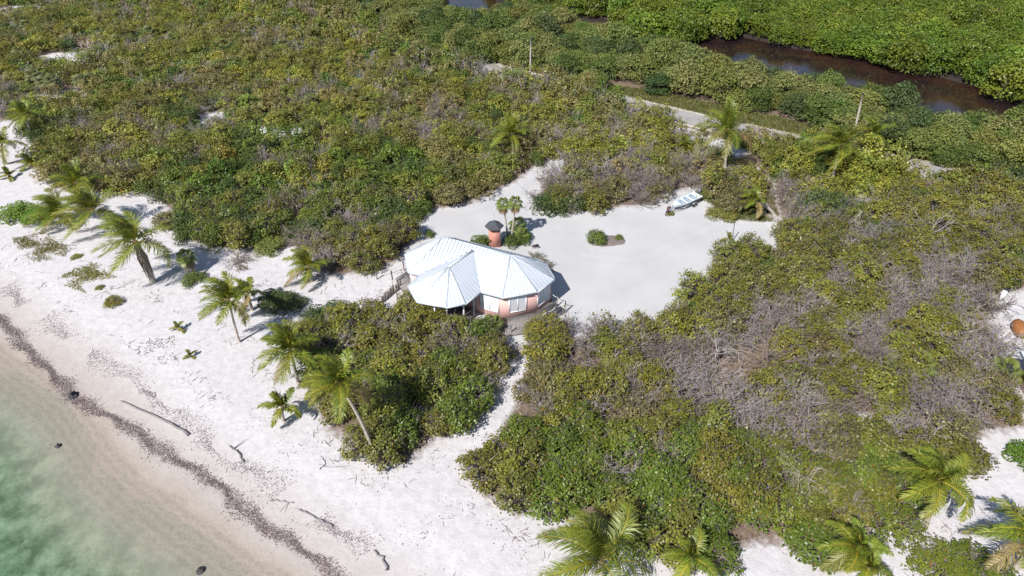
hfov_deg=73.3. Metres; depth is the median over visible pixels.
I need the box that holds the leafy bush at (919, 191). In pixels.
[910,185,928,200]
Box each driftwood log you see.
[120,400,189,435]
[229,439,244,462]
[271,499,293,511]
[298,509,333,527]
[374,549,388,570]
[481,494,503,506]
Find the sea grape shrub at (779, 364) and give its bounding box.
[758,357,800,399]
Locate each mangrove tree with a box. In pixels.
[506,0,542,3]
[540,0,557,3]
[553,0,571,9]
[561,0,586,14]
[577,0,606,17]
[606,0,631,20]
[607,6,634,23]
[624,5,644,31]
[627,0,663,23]
[628,9,667,36]
[653,9,670,28]
[661,0,690,11]
[662,5,693,41]
[665,12,699,41]
[673,0,694,7]
[682,10,710,42]
[687,0,705,9]
[689,7,705,16]
[694,0,734,15]
[702,15,716,35]
[706,4,741,38]
[714,5,750,35]
[721,0,737,5]
[733,0,754,10]
[739,0,767,22]
[739,11,769,32]
[751,12,788,37]
[758,4,799,15]
[761,17,806,42]
[764,11,781,25]
[766,0,790,7]
[768,21,797,44]
[778,9,803,27]
[787,0,818,21]
[788,26,823,48]
[797,0,820,15]
[799,18,820,29]
[811,12,827,21]
[811,28,856,54]
[813,4,839,17]
[814,0,830,7]
[814,22,846,43]
[815,12,853,43]
[820,7,858,18]
[824,0,848,10]
[830,0,858,11]
[833,12,860,42]
[840,33,888,62]
[844,23,870,50]
[851,1,878,12]
[854,10,881,31]
[855,0,880,9]
[856,19,884,29]
[866,22,904,50]
[870,6,897,23]
[871,39,908,64]
[873,0,890,8]
[874,20,917,38]
[877,0,901,6]
[877,6,900,16]
[879,35,934,74]
[889,10,912,21]
[891,0,932,12]
[894,7,921,17]
[894,17,920,32]
[894,30,932,40]
[901,0,934,10]
[901,8,941,24]
[906,30,933,47]
[911,17,950,38]
[913,0,937,11]
[914,38,962,74]
[920,10,942,17]
[925,0,946,7]
[929,23,953,37]
[931,10,950,24]
[931,36,950,61]
[933,4,945,11]
[935,16,955,29]
[936,2,971,28]
[941,33,994,70]
[942,0,974,20]
[945,27,974,39]
[945,30,987,53]
[950,0,990,28]
[953,50,991,80]
[955,24,975,31]
[960,22,979,29]
[962,52,1013,87]
[966,0,995,23]
[966,30,983,38]
[967,23,995,33]
[974,14,1019,35]
[977,27,1022,44]
[979,57,1023,101]
[980,29,1016,56]
[985,3,1005,22]
[987,0,1012,10]
[996,44,1023,78]
[1003,0,1023,20]
[1003,1,1023,21]
[1005,28,1023,35]
[1006,40,1023,48]
[1007,53,1023,87]
[1010,33,1023,46]
[1012,19,1023,35]
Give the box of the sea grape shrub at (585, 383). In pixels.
[551,367,595,403]
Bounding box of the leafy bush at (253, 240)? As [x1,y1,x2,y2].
[243,221,266,247]
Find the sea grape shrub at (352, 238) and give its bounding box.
[332,221,365,253]
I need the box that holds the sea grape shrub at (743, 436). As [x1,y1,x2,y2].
[725,420,768,462]
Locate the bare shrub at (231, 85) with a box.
[217,80,244,93]
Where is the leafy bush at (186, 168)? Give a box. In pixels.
[175,162,196,179]
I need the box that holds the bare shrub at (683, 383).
[652,364,716,418]
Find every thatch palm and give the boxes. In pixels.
[0,22,15,32]
[9,49,26,60]
[19,19,31,28]
[23,68,43,89]
[32,74,50,92]
[42,73,62,93]
[63,24,76,34]
[71,73,87,89]
[83,72,100,83]
[91,71,106,81]
[109,34,122,45]
[116,8,129,18]
[142,25,153,36]
[166,31,179,41]
[175,248,196,270]
[189,65,204,77]
[223,17,234,25]
[275,38,288,51]
[301,95,317,111]
[326,57,341,69]
[344,87,358,98]
[358,95,371,109]
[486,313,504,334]
[494,197,508,238]
[507,195,523,235]
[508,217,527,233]
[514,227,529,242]
[911,350,938,380]
[986,356,1023,385]
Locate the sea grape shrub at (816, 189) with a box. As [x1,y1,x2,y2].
[802,184,830,204]
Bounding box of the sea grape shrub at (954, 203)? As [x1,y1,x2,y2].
[941,199,965,214]
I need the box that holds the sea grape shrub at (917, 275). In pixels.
[890,261,924,286]
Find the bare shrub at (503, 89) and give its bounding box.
[494,78,517,99]
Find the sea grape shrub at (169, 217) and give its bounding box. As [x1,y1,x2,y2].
[150,210,179,228]
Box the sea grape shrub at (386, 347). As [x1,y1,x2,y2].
[370,336,409,366]
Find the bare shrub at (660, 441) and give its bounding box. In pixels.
[628,427,685,465]
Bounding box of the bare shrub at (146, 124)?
[133,115,167,131]
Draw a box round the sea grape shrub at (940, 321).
[922,308,974,344]
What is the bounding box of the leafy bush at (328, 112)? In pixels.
[315,107,338,117]
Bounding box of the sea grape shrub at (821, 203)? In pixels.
[807,192,841,219]
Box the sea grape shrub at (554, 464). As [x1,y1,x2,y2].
[527,444,587,503]
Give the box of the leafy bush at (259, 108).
[247,102,263,118]
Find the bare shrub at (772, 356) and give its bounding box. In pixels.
[749,331,805,370]
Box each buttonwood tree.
[339,0,361,10]
[341,0,366,15]
[359,0,372,9]
[366,0,388,16]
[379,8,394,15]
[380,0,398,10]
[383,13,397,28]
[384,6,399,21]
[386,10,416,37]
[395,0,418,11]
[403,21,425,38]
[404,9,426,32]
[405,0,425,8]
[408,5,425,12]
[413,26,432,40]
[414,4,431,9]
[414,8,428,23]
[421,8,445,27]
[422,3,443,22]
[425,0,445,7]
[427,17,454,36]
[429,26,452,47]
[429,27,446,43]
[440,29,461,52]
[441,4,461,14]
[443,6,467,29]
[449,25,480,51]
[452,20,474,29]
[456,5,476,25]
[463,10,485,28]
[463,36,485,57]
[465,27,492,38]
[472,6,489,21]
[475,14,502,31]
[476,29,506,59]
[485,7,512,27]
[490,14,516,31]
[490,43,514,63]
[495,0,515,9]
[498,23,524,41]
[501,6,516,21]
[502,33,518,45]
[504,37,541,67]
[504,38,525,61]
[510,2,529,21]
[514,15,523,30]
[515,30,539,53]
[516,0,532,13]
[516,15,543,32]
[520,10,534,18]
[522,2,546,14]
[525,53,548,69]
[527,0,544,10]
[527,12,559,35]
[528,27,547,41]
[530,10,549,19]
[531,43,544,55]
[532,32,548,44]
[534,3,556,19]
[539,31,562,55]
[541,50,561,72]
[547,6,571,33]
[547,50,581,77]
[549,44,569,59]
[553,25,565,36]
[558,35,577,50]
[559,23,576,33]
[559,30,580,45]
[562,11,578,22]
[564,49,589,71]
[564,58,591,80]
[569,19,582,23]
[569,38,591,50]
[570,28,590,38]
[572,20,592,30]
[572,48,590,56]
[579,69,608,86]
[580,25,600,37]
[583,51,605,67]
[584,35,608,48]
[584,71,610,88]
[587,35,612,58]
[588,52,618,79]
[591,53,615,73]
[593,21,618,44]
[600,20,633,47]
[600,47,618,58]
[604,42,619,51]
[611,53,635,79]
[615,38,643,59]
[621,48,642,66]
[626,52,659,84]
[638,32,663,49]
[642,71,676,93]
[646,37,676,70]
[648,36,678,60]
[653,48,683,72]
[653,66,672,85]
[659,64,686,89]
[667,58,707,95]
[673,40,699,64]
[675,42,711,63]
[681,61,709,91]
[700,50,732,87]
[700,64,741,102]
[716,68,738,95]
[717,57,738,66]
[720,88,757,111]
[730,55,768,87]
[733,67,771,105]
[742,83,775,111]
[761,90,787,109]
[764,65,788,91]
[764,78,784,98]
[771,69,798,102]
[776,92,811,118]
[785,87,811,105]
[787,73,819,94]
[796,91,834,125]
[809,72,819,83]
[815,81,840,95]
[816,68,845,95]
[816,98,862,127]
[819,104,862,129]
[826,90,857,103]
[828,83,863,102]
[834,124,859,141]
[846,88,890,115]
[846,116,887,144]
[852,105,872,114]
[857,81,884,93]
[857,111,896,130]
[859,112,884,121]
[862,100,889,115]
[866,115,913,149]
[873,85,892,101]
[877,80,922,116]
[886,126,934,158]
[890,110,916,125]
[892,129,933,156]
[894,102,940,128]
[915,128,958,160]
[919,122,962,155]
[928,145,968,166]
[932,109,953,124]
[936,111,971,146]
[940,114,977,139]
[944,130,968,150]
[953,141,999,168]
[964,112,990,139]
[966,110,998,124]
[967,126,1006,157]
[970,125,994,143]
[972,145,1015,159]
[980,114,1014,144]
[980,153,1023,177]
[986,132,1023,173]
[993,123,1020,145]
[1000,115,1023,148]
[1001,103,1023,136]
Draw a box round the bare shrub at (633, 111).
[615,101,640,126]
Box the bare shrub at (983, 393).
[968,368,1023,417]
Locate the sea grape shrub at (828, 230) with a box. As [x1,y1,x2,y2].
[816,225,850,247]
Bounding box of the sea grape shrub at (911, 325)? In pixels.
[884,315,920,341]
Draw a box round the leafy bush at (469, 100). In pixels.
[461,97,477,109]
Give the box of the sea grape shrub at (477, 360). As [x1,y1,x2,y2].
[462,344,495,379]
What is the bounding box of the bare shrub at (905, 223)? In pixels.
[885,213,942,231]
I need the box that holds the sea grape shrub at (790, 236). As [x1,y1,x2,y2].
[776,227,818,252]
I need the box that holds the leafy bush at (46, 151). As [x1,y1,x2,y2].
[31,148,60,166]
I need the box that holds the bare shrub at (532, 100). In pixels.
[514,95,540,108]
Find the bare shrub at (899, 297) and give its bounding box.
[857,277,913,304]
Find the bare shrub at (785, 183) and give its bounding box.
[770,167,807,197]
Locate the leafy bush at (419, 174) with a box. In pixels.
[409,170,431,190]
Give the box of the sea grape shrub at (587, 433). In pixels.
[575,424,619,463]
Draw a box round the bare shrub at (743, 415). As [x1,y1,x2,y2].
[702,381,767,431]
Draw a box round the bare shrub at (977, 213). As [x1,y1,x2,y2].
[968,203,989,219]
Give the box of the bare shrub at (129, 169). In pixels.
[115,156,145,182]
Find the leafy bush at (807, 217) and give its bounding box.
[794,214,820,233]
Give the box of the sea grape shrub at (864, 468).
[840,453,905,495]
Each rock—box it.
[68,391,78,399]
[196,566,204,574]
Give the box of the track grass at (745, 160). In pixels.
[733,156,778,215]
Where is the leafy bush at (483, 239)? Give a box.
[470,234,491,245]
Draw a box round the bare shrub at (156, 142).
[138,131,175,150]
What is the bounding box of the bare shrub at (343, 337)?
[305,324,361,353]
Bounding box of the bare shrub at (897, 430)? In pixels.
[868,400,950,443]
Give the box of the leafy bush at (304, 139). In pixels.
[291,134,315,148]
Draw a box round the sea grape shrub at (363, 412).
[354,386,394,422]
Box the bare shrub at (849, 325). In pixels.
[820,310,866,340]
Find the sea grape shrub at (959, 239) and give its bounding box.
[940,230,985,258]
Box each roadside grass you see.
[606,84,828,136]
[884,150,1023,179]
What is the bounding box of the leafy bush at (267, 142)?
[262,135,280,156]
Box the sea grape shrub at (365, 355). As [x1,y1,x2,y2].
[347,347,382,384]
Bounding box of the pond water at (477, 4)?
[445,0,495,10]
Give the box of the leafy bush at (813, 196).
[793,188,850,223]
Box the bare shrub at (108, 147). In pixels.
[91,136,137,161]
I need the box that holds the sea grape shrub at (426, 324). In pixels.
[404,307,451,347]
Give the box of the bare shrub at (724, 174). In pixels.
[700,163,740,188]
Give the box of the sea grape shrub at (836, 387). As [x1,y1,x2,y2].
[813,366,860,407]
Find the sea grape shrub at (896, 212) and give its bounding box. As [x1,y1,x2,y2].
[870,194,905,223]
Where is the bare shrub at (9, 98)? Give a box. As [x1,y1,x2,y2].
[0,90,28,104]
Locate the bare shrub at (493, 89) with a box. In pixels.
[474,82,499,96]
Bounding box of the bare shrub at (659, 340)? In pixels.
[630,316,684,363]
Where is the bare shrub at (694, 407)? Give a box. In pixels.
[678,386,722,425]
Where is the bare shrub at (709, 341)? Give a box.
[685,316,728,359]
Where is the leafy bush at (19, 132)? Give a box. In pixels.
[12,119,44,138]
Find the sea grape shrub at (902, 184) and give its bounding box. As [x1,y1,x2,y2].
[882,178,915,202]
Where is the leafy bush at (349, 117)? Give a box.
[340,114,357,129]
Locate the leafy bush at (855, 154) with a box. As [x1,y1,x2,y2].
[842,147,864,174]
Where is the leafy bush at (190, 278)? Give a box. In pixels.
[180,270,207,289]
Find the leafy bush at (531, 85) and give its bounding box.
[525,75,542,93]
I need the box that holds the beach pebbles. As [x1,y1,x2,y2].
[1,299,392,568]
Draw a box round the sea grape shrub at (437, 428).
[419,401,456,438]
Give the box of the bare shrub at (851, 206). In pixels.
[834,196,863,226]
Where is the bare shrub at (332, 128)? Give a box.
[313,123,342,142]
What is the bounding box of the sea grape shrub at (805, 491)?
[778,472,836,524]
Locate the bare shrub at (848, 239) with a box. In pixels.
[832,225,863,267]
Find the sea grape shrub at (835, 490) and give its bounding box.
[792,459,849,511]
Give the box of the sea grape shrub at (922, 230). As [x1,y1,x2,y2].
[896,219,938,250]
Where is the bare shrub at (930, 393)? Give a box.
[898,373,956,420]
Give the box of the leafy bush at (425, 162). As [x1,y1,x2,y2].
[417,159,437,171]
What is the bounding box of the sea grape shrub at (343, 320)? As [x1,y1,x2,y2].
[328,304,380,346]
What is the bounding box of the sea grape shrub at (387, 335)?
[362,320,400,351]
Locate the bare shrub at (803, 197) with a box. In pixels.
[782,187,819,208]
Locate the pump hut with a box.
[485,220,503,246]
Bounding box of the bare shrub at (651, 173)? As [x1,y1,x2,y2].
[630,164,658,183]
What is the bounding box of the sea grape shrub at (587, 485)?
[542,454,598,509]
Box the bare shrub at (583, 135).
[569,119,587,141]
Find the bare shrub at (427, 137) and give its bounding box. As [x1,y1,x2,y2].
[416,127,440,147]
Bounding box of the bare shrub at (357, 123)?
[345,115,370,136]
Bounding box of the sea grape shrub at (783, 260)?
[774,251,813,282]
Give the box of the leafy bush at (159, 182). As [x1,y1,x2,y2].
[150,171,176,192]
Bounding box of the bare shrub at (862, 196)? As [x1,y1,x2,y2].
[844,184,880,213]
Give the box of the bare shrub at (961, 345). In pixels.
[932,319,991,363]
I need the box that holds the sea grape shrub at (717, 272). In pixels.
[705,258,743,288]
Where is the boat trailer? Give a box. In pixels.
[664,200,699,215]
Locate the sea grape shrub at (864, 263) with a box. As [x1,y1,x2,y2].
[838,252,886,279]
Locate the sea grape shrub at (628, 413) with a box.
[617,389,658,422]
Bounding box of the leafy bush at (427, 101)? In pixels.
[421,97,438,108]
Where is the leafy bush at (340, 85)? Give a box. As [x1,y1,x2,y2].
[331,81,351,91]
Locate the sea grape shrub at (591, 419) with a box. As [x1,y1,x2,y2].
[560,397,605,439]
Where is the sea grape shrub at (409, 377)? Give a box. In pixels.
[399,361,439,401]
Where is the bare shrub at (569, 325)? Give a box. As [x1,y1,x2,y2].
[552,304,599,359]
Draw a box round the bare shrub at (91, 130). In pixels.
[77,119,103,145]
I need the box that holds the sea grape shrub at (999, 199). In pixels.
[987,184,1021,210]
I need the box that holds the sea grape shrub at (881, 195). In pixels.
[864,185,903,204]
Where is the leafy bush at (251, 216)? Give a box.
[241,212,267,226]
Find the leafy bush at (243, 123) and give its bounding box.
[234,119,249,128]
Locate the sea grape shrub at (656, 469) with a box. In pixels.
[629,448,688,498]
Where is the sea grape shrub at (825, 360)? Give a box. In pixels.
[811,355,854,390]
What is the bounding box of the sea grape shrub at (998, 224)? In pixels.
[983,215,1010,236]
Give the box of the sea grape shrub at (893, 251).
[873,240,912,268]
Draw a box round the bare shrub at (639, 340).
[613,322,657,364]
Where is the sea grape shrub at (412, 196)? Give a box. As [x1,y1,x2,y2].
[393,180,427,209]
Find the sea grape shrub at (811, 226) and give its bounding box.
[795,217,831,240]
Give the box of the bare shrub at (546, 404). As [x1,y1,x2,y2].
[523,388,563,419]
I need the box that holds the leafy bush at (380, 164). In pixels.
[367,159,387,173]
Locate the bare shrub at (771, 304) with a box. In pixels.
[761,280,804,322]
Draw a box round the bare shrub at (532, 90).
[526,77,542,96]
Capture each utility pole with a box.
[529,37,531,72]
[854,92,863,130]
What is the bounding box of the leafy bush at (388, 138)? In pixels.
[378,134,396,147]
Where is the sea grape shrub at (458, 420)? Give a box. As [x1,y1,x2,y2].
[432,387,482,438]
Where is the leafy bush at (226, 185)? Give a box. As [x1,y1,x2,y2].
[216,178,238,198]
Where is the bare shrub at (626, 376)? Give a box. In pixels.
[609,361,669,409]
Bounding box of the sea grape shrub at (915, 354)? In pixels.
[895,344,934,379]
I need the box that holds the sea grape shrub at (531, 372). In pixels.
[518,350,566,399]
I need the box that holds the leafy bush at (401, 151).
[389,149,415,167]
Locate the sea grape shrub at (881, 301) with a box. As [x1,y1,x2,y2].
[856,279,893,314]
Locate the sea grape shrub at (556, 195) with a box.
[541,181,571,210]
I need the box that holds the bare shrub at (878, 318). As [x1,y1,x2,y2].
[843,303,896,334]
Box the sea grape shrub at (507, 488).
[492,466,543,515]
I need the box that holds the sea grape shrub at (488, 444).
[476,428,530,477]
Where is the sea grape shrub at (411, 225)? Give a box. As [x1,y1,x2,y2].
[390,212,421,241]
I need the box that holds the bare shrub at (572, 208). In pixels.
[564,183,586,216]
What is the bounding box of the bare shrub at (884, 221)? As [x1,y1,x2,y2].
[865,196,899,228]
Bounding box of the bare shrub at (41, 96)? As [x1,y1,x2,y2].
[23,89,59,102]
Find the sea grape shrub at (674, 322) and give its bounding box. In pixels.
[654,309,695,344]
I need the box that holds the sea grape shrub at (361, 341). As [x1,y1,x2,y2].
[347,322,384,356]
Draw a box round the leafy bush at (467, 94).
[460,89,475,99]
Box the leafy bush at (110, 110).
[103,106,120,116]
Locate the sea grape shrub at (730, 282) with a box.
[717,275,756,305]
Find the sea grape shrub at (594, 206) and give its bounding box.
[575,184,612,214]
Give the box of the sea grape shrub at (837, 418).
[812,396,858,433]
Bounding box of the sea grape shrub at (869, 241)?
[856,232,883,258]
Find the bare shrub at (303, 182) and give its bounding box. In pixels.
[276,172,326,199]
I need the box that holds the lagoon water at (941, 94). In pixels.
[686,37,1023,115]
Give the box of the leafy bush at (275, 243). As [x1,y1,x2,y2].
[253,234,287,257]
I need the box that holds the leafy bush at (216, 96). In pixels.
[213,92,231,104]
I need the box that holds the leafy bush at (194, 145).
[184,137,203,152]
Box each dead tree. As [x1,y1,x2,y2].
[390,309,415,346]
[528,92,545,105]
[596,151,613,177]
[698,321,752,367]
[773,367,829,413]
[775,448,835,509]
[908,203,967,233]
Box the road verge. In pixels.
[228,2,965,179]
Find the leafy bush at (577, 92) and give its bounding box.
[566,85,587,105]
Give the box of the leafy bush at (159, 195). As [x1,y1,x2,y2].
[147,187,170,203]
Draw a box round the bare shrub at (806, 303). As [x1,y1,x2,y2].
[788,283,831,316]
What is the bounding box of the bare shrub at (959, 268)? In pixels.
[921,247,982,282]
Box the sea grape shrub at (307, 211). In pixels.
[294,204,328,224]
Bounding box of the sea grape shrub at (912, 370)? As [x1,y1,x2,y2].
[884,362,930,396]
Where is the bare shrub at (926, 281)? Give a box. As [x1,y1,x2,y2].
[908,273,951,306]
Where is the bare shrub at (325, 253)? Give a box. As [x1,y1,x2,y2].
[300,244,344,278]
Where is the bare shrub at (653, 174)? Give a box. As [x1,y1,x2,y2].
[644,165,673,192]
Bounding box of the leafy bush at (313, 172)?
[291,168,326,191]
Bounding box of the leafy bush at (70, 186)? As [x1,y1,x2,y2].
[65,177,95,191]
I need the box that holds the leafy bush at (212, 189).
[200,183,225,201]
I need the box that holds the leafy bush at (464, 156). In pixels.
[455,154,473,164]
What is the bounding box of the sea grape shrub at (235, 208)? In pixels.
[209,200,247,223]
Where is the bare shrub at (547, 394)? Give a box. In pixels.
[531,372,573,404]
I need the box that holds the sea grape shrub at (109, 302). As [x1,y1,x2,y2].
[102,294,124,308]
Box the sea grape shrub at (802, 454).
[761,444,830,500]
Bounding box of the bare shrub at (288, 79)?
[272,69,296,98]
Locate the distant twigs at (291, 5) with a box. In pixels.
[0,0,514,88]
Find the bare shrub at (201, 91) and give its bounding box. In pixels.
[200,85,216,98]
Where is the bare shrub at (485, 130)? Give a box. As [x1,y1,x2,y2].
[470,119,500,140]
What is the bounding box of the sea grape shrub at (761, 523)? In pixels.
[734,483,781,536]
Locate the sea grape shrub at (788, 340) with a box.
[765,324,813,364]
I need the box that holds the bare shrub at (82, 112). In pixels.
[71,103,94,123]
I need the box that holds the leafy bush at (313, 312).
[297,303,333,327]
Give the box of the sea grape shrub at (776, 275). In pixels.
[758,263,788,291]
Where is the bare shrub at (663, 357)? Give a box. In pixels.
[630,334,689,376]
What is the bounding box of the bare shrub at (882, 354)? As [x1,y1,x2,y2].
[859,330,903,368]
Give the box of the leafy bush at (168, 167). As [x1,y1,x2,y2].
[158,158,180,175]
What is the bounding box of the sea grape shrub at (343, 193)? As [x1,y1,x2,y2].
[330,180,362,214]
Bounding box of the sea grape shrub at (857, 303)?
[832,280,877,322]
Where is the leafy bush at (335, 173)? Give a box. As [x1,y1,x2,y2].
[324,166,343,183]
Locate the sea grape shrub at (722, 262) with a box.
[706,255,739,278]
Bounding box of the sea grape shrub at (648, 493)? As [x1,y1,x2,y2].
[620,464,671,520]
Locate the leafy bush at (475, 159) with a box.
[464,157,483,175]
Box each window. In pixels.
[480,294,498,312]
[509,295,526,312]
[537,285,549,306]
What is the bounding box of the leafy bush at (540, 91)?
[532,90,548,102]
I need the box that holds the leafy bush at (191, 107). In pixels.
[179,104,201,114]
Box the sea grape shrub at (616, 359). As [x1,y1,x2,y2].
[598,336,646,368]
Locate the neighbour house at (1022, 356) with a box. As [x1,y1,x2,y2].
[1019,351,1023,394]
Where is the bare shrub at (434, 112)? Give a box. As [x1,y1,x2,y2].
[420,103,444,122]
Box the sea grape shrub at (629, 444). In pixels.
[607,429,654,470]
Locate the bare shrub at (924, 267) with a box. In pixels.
[913,250,953,281]
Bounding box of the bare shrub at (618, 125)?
[601,118,626,135]
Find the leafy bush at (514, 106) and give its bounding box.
[503,101,522,111]
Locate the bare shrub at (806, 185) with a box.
[794,172,827,190]
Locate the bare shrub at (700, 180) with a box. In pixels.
[688,158,715,188]
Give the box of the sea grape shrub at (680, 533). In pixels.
[638,510,702,574]
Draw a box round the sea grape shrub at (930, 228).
[914,218,942,243]
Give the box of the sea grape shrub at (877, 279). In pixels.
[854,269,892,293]
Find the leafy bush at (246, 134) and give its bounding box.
[237,128,260,142]
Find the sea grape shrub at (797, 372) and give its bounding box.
[779,355,825,397]
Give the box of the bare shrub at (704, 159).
[680,138,713,170]
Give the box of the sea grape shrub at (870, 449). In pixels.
[834,425,899,465]
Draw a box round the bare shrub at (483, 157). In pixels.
[477,151,503,168]
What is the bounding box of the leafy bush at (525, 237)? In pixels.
[513,231,531,245]
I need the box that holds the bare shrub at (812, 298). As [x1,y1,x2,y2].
[801,282,857,317]
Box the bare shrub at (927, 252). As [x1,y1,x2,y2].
[905,241,944,273]
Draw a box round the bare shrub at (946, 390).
[929,358,995,404]
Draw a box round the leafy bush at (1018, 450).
[1001,438,1023,471]
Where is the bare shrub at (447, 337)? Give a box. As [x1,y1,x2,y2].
[429,319,485,357]
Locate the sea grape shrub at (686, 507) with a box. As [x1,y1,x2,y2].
[657,494,711,537]
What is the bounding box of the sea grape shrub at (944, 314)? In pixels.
[917,305,962,337]
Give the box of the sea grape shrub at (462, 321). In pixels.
[425,306,470,345]
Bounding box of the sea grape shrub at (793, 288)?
[767,283,806,314]
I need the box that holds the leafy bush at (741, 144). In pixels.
[725,130,751,148]
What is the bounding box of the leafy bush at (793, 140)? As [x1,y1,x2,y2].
[778,137,806,159]
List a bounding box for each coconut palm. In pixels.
[0,126,26,165]
[0,166,16,182]
[4,100,45,135]
[17,151,38,172]
[22,187,79,234]
[46,157,105,196]
[48,181,122,240]
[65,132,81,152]
[90,209,177,283]
[168,321,184,333]
[182,349,197,359]
[196,270,253,342]
[230,276,266,311]
[256,387,301,427]
[257,318,321,385]
[282,244,333,289]
[297,347,379,457]
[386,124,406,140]
[490,111,533,153]
[536,499,653,575]
[660,525,720,575]
[670,134,695,156]
[690,96,752,167]
[720,231,731,240]
[737,185,776,217]
[803,123,859,180]
[817,516,894,575]
[832,536,894,575]
[854,117,897,146]
[883,444,977,527]
[961,495,1023,573]
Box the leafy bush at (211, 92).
[202,89,220,103]
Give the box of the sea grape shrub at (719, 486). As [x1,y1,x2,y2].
[698,476,753,523]
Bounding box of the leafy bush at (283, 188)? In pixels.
[273,185,305,197]
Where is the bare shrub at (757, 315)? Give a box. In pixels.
[735,293,777,323]
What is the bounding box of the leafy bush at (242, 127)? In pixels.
[237,124,259,138]
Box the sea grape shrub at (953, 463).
[913,440,971,488]
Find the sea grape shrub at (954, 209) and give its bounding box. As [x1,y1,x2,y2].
[933,202,969,225]
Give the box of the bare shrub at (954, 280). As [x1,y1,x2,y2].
[921,261,961,294]
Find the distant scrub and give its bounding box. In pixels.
[0,0,1020,203]
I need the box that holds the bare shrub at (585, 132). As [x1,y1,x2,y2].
[559,127,593,153]
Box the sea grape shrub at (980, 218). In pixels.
[963,212,997,240]
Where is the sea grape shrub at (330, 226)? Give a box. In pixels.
[318,212,352,236]
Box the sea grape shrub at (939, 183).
[925,176,957,201]
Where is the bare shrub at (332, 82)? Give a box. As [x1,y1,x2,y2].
[315,73,338,92]
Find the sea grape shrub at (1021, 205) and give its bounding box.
[1014,189,1023,213]
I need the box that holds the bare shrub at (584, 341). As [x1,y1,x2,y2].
[569,309,621,364]
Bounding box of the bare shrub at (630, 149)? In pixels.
[618,137,648,160]
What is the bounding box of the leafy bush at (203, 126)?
[191,122,209,132]
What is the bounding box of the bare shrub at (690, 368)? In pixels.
[658,348,703,389]
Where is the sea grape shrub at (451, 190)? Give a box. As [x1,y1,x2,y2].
[429,181,466,205]
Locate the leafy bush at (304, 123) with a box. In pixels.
[300,118,310,130]
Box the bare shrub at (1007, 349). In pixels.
[968,322,1023,375]
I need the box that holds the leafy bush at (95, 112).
[84,110,106,122]
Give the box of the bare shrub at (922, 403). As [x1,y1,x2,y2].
[904,375,977,420]
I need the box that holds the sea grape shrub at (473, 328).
[464,318,489,337]
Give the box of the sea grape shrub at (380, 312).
[366,303,405,334]
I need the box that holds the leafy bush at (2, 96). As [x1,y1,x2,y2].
[0,94,15,107]
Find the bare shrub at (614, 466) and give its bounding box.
[596,442,643,492]
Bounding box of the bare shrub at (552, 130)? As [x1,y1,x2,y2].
[537,122,563,141]
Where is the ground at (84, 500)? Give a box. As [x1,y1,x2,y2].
[0,0,1023,575]
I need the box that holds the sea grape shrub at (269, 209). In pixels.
[247,189,290,224]
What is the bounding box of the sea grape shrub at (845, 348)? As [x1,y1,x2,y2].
[812,332,859,363]
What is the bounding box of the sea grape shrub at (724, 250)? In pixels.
[707,234,746,263]
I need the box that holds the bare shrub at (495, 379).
[466,367,505,397]
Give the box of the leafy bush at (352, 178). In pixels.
[344,177,361,185]
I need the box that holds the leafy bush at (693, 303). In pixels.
[680,301,703,316]
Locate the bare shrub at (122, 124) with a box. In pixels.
[104,115,137,130]
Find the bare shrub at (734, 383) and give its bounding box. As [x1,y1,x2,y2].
[721,363,792,415]
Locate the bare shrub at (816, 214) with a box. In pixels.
[787,202,832,224]
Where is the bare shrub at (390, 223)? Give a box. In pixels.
[376,218,396,233]
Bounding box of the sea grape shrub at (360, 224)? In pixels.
[353,221,387,239]
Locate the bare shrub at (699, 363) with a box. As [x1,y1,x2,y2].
[679,336,732,378]
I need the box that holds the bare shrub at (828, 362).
[818,346,866,377]
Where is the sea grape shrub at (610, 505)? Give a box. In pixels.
[594,478,650,542]
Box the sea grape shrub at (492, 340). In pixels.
[475,329,518,367]
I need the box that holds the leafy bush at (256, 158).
[245,153,265,169]
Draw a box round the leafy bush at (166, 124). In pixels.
[153,120,178,131]
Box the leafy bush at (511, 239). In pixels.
[501,233,526,249]
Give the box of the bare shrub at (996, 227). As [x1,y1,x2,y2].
[979,208,1021,240]
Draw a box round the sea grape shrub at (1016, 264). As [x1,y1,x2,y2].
[975,248,1023,287]
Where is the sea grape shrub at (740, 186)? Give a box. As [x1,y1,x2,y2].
[716,183,747,204]
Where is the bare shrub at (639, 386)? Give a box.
[634,376,685,413]
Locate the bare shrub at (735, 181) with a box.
[714,168,753,198]
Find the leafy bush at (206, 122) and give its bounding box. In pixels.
[203,115,216,125]
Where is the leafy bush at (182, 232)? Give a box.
[171,223,200,246]
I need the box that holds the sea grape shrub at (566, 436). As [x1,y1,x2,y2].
[538,415,581,460]
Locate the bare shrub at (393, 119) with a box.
[384,109,406,130]
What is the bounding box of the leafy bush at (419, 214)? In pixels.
[401,206,426,222]
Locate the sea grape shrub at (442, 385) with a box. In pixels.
[405,364,459,410]
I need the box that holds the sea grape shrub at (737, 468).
[714,449,765,494]
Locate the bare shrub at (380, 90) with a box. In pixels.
[371,80,395,102]
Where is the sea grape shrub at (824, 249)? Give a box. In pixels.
[798,237,839,271]
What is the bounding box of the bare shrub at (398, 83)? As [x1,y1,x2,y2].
[384,69,412,91]
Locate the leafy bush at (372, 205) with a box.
[360,196,389,218]
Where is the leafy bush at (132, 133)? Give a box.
[120,126,144,141]
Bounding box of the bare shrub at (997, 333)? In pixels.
[969,315,1023,351]
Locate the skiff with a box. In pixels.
[672,188,702,207]
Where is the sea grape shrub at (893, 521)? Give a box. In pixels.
[860,493,929,554]
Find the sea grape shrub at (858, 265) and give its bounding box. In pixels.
[838,249,885,288]
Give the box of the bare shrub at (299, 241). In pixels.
[288,222,329,251]
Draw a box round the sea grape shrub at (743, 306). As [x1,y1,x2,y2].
[721,284,758,318]
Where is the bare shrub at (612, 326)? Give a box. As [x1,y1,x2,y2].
[569,311,627,340]

